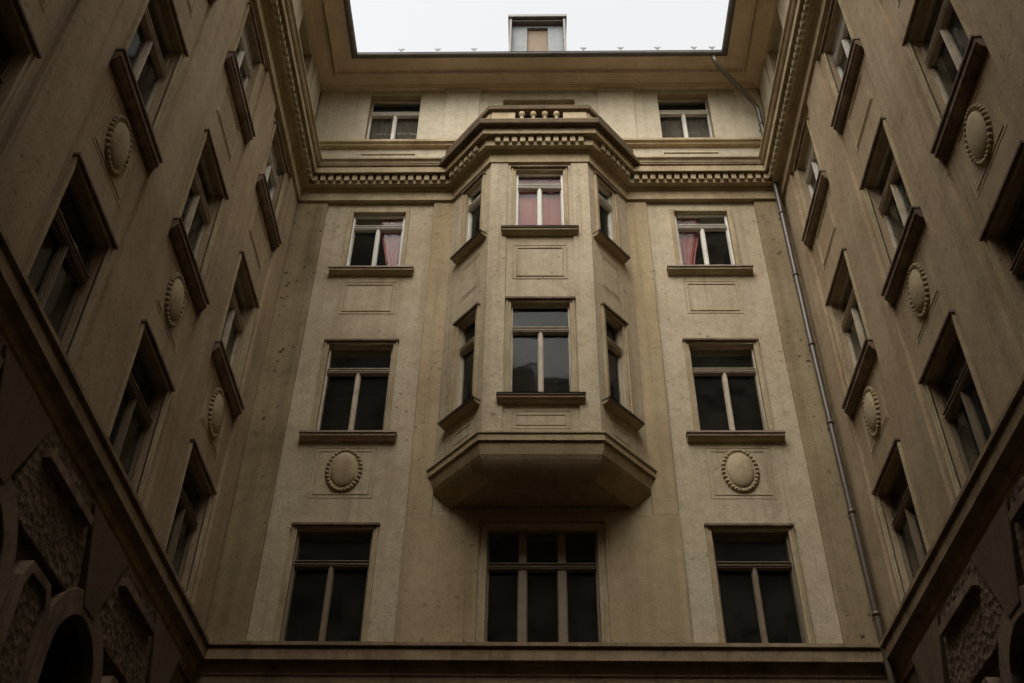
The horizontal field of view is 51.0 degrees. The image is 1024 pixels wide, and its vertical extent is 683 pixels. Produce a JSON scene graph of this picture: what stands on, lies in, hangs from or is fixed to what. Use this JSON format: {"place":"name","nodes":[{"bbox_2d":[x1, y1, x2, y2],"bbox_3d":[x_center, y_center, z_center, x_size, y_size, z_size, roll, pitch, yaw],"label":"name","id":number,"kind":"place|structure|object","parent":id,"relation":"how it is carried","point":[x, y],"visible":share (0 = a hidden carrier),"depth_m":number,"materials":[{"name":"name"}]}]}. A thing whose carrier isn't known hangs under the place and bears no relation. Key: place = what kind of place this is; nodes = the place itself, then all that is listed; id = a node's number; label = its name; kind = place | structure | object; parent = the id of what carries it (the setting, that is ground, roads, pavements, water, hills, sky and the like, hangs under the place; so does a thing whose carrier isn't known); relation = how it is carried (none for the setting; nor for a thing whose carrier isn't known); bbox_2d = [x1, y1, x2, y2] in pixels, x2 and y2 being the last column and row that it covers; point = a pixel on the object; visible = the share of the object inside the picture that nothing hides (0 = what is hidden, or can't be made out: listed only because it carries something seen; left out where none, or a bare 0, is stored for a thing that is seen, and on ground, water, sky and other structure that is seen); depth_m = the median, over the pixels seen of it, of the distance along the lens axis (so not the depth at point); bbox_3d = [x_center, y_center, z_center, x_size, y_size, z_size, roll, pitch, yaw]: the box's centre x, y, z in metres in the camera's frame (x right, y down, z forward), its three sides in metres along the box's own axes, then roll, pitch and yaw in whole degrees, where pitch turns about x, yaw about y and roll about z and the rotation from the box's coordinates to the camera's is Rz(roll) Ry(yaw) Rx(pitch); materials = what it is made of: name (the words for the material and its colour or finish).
{"place":"outdoors","nodes":[
{"label":"outdoors","id":0,"kind":"place"},
{"bbox_2d":[350,0,728,51],"label":"sky","id":1,"kind":"structure","parent":0,"point":[379,25],"materials":[{"name":"white"}]},
{"label":"ground","id":2,"kind":"structure","parent":0,"visible":0},
{"bbox_2d":[0,0,356,682],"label":"apartment building","id":3,"kind":"structure","parent":2,"relation":"on","point":[160,160],"depth_m":11.71,"materials":[{"name":"paint"}]},
{"bbox_2d":[0,0,41,126],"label":"window","id":4,"kind":"structure","parent":3,"relation":"in","point":[19,78],"depth_m":9.13,"materials":[{"name":"paint"}]},
{"bbox_2d":[23,152,118,363],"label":"window","id":5,"kind":"structure","parent":3,"relation":"in","point":[54,253],"depth_m":10.50,"materials":[{"name":"paint"}]},
{"bbox_2d":[106,319,175,501],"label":"window","id":6,"kind":"structure","parent":3,"relation":"in","point":[129,402],"depth_m":12.19,"materials":[{"name":"paint"}]},
{"bbox_2d":[109,0,188,171],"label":"window","id":7,"kind":"structure","parent":3,"relation":"in","point":[130,65],"depth_m":12.34,"materials":[{"name":"paint"}]},
{"bbox_2d":[163,438,216,598],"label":"window","id":8,"kind":"structure","parent":3,"relation":"in","point":[181,509],"depth_m":13.81,"materials":[{"name":"paint"}]},
{"bbox_2d":[168,128,228,312],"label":"window","id":9,"kind":"structure","parent":3,"relation":"in","point":[193,199],"depth_m":14.11,"materials":[{"name":"paint"}]},
{"bbox_2d":[211,251,259,417],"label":"window","id":10,"kind":"structure","parent":3,"relation":"in","point":[223,365],"depth_m":15.77,"materials":[{"name":"paint"}]},
{"bbox_2d":[224,2,265,142],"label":"window","id":11,"kind":"structure","parent":3,"relation":"in","point":[241,54],"depth_m":16.19,"materials":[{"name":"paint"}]},
{"bbox_2d":[255,121,289,249],"bbox_3d":[-4.030,-2.675,17.943,0.315,1.780,1.504,0,-41,1],"label":"window","id":12,"kind":"structure","parent":3,"relation":"in","point":[269,170],"depth_m":17.86,"materials":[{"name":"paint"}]},
{"bbox_2d":[299,14,310,73],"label":"window","id":13,"kind":"structure","parent":3,"relation":"in","point":[303,36],"depth_m":21.00,"materials":[{"name":"paint"}]},
{"bbox_2d":[192,14,896,682],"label":"apartment building","id":14,"kind":"structure","parent":2,"relation":"on","point":[594,438],"depth_m":16.20,"materials":[{"name":"paint"}]},
{"bbox_2d":[273,522,379,640],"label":"window","id":15,"kind":"structure","parent":14,"relation":"in","point":[332,595],"depth_m":15.60,"materials":[{"name":"glass"}]},
{"bbox_2d":[299,338,398,441],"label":"window","id":16,"kind":"structure","parent":14,"relation":"in","point":[358,401],"depth_m":17.44,"materials":[{"name":"paint"}]},
{"bbox_2d":[328,210,413,276],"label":"window","id":17,"kind":"structure","parent":14,"relation":"in","point":[366,256],"depth_m":19.28,"materials":[{"name":"paint"}]},
{"bbox_2d":[380,220,402,264],"bbox_3d":[-2.195,-1.712,19.181,0.460,1.660,0.041,0,-41,1],"label":"curtain","id":18,"kind":"object","parent":14,"relation":"hanging from","point":[391,243],"visible":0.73,"depth_m":19.22,"materials":[{"name":"pink fabric"}]},
{"bbox_2d":[365,96,420,138],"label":"window","id":19,"kind":"structure","parent":14,"relation":"in","point":[395,113],"depth_m":21.94,"materials":[{"name":"paint"}]},
{"bbox_2d":[369,119,418,138],"bbox_3d":[-2.361,-4.114,21.451,1.000,1.320,0.059,0,-41,1],"label":"curtain","id":20,"kind":"object","parent":14,"relation":"hanging from","point":[405,128],"visible":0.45,"depth_m":21.58,"materials":[{"name":"grey fabric"}]},
{"bbox_2d":[438,302,480,430],"bbox_3d":[-0.629,0.391,16.411,0.490,2.100,0.864,28,-48,-28],"label":"window","id":21,"kind":"structure","parent":14,"relation":"in","point":[468,401],"depth_m":16.53,"materials":[{"name":"paint"}]},
{"bbox_2d":[450,171,486,264],"bbox_3d":[-0.589,-2.118,18.622,0.480,1.770,0.864,28,-48,-28],"label":"window","id":22,"kind":"structure","parent":14,"relation":"in","point":[476,234],"depth_m":18.73,"materials":[{"name":"paint"}]},
{"bbox_2d":[503,100,574,117],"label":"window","id":23,"kind":"structure","parent":14,"relation":"in","point":[535,102],"depth_m":21.77,"materials":[{"name":"paint"}]},
{"bbox_2d":[518,177,560,224],"bbox_3d":[0.474,-2.346,18.442,0.920,1.700,0.032,0,-41,1],"label":"curtain","id":24,"kind":"object","parent":14,"relation":"hanging from","point":[550,210],"visible":0.56,"depth_m":18.44,"materials":[{"name":"pink fabric"}]},
{"bbox_2d":[501,165,578,236],"bbox_3d":[0.471,-2.394,18.268,1.284,1.758,0.265,0,-41,1],"label":"window","id":25,"kind":"structure","parent":14,"relation":"in","point":[513,230],"depth_m":18.27,"materials":[{"name":"paint"}]},
{"bbox_2d":[496,296,585,404],"bbox_3d":[0.433,0.288,16.267,1.284,2.108,0.810,0,-41,1],"label":"window","id":26,"kind":"structure","parent":14,"relation":"in","point":[539,355],"depth_m":16.57,"materials":[{"name":"paint"}]},
{"bbox_2d":[478,526,607,641],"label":"window","id":27,"kind":"structure","parent":14,"relation":"in","point":[534,591],"depth_m":15.57,"materials":[{"name":"glass"}]},
{"bbox_2d":[593,171,630,263],"bbox_3d":[1.553,-2.120,18.579,0.480,1.770,0.864,-29,-50,30],"label":"window","id":28,"kind":"structure","parent":14,"relation":"in","point":[603,234],"depth_m":18.69,"materials":[{"name":"paint"}]},
{"bbox_2d":[600,302,644,430],"bbox_3d":[1.507,0.391,16.370,0.490,2.100,0.864,-29,-50,30],"label":"window","id":29,"kind":"structure","parent":14,"relation":"in","point":[614,399],"depth_m":16.48,"materials":[{"name":"paint"}]},
{"bbox_2d":[660,117,709,137],"bbox_3d":[3.438,-4.123,21.330,1.000,1.320,0.061,0,-41,1],"label":"curtain","id":30,"kind":"object","parent":14,"relation":"hanging from","point":[673,127],"visible":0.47,"depth_m":21.46,"materials":[{"name":"grey fabric"}]},
{"bbox_2d":[657,94,714,137],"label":"window","id":31,"kind":"structure","parent":14,"relation":"in","point":[665,111],"depth_m":21.81,"materials":[{"name":"paint"}]},
{"bbox_2d":[677,218,699,264],"bbox_3d":[3.184,-1.720,19.070,0.460,1.660,0.041,0,-41,1],"label":"curtain","id":32,"kind":"object","parent":14,"relation":"hanging from","point":[688,242],"visible":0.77,"depth_m":19.11,"materials":[{"name":"pink fabric"}]},
{"bbox_2d":[666,208,753,275],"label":"window","id":33,"kind":"structure","parent":14,"relation":"in","point":[714,253],"depth_m":19.16,"materials":[{"name":"paint"}]},
{"bbox_2d":[682,338,785,442],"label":"window","id":34,"kind":"structure","parent":14,"relation":"in","point":[722,389],"depth_m":17.31,"materials":[{"name":"paint"}]},
{"bbox_2d":[704,523,814,642],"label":"window","id":35,"kind":"structure","parent":14,"relation":"in","point":[754,602],"depth_m":15.47,"materials":[{"name":"glass"}]},
{"bbox_2d":[722,0,1023,682],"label":"apartment building","id":36,"kind":"structure","parent":2,"relation":"on","point":[891,154],"depth_m":12.73,"materials":[{"name":"paint"}]},
{"bbox_2d":[769,10,782,73],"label":"window","id":37,"kind":"structure","parent":36,"relation":"in","point":[777,30],"depth_m":20.79,"materials":[{"name":"paint"}]},
{"bbox_2d":[793,117,828,247],"bbox_3d":[4.963,-2.701,17.742,0.315,1.780,1.504,0,-41,1],"label":"window","id":38,"kind":"structure","parent":36,"relation":"in","point":[813,165],"depth_m":17.68,"materials":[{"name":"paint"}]},
{"bbox_2d":[819,0,863,132],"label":"window","id":39,"kind":"structure","parent":36,"relation":"in","point":[845,41],"depth_m":15.90,"materials":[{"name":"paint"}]},
{"bbox_2d":[825,248,876,416],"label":"window","id":40,"kind":"structure","parent":36,"relation":"in","point":[863,366],"depth_m":15.57,"materials":[{"name":"paint"}]},
{"bbox_2d":[859,117,924,304],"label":"window","id":41,"kind":"structure","parent":36,"relation":"in","point":[897,189],"depth_m":13.83,"materials":[{"name":"paint"}]},
{"bbox_2d":[871,438,929,601],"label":"window","id":42,"kind":"structure","parent":36,"relation":"in","point":[908,510],"depth_m":13.62,"materials":[{"name":"paint"}]},
{"bbox_2d":[901,0,987,161],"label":"window","id":43,"kind":"structure","parent":36,"relation":"in","point":[963,53],"depth_m":12.09,"materials":[{"name":"paint"}]},
{"bbox_2d":[918,310,994,497],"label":"window","id":44,"kind":"structure","parent":36,"relation":"in","point":[968,395],"depth_m":11.92,"materials":[{"name":"paint"}]},
{"bbox_2d":[978,140,1023,341],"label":"window","id":45,"kind":"structure","parent":36,"relation":"in","point":[1017,261],"depth_m":10.41,"materials":[{"name":"paint"}]}
]}

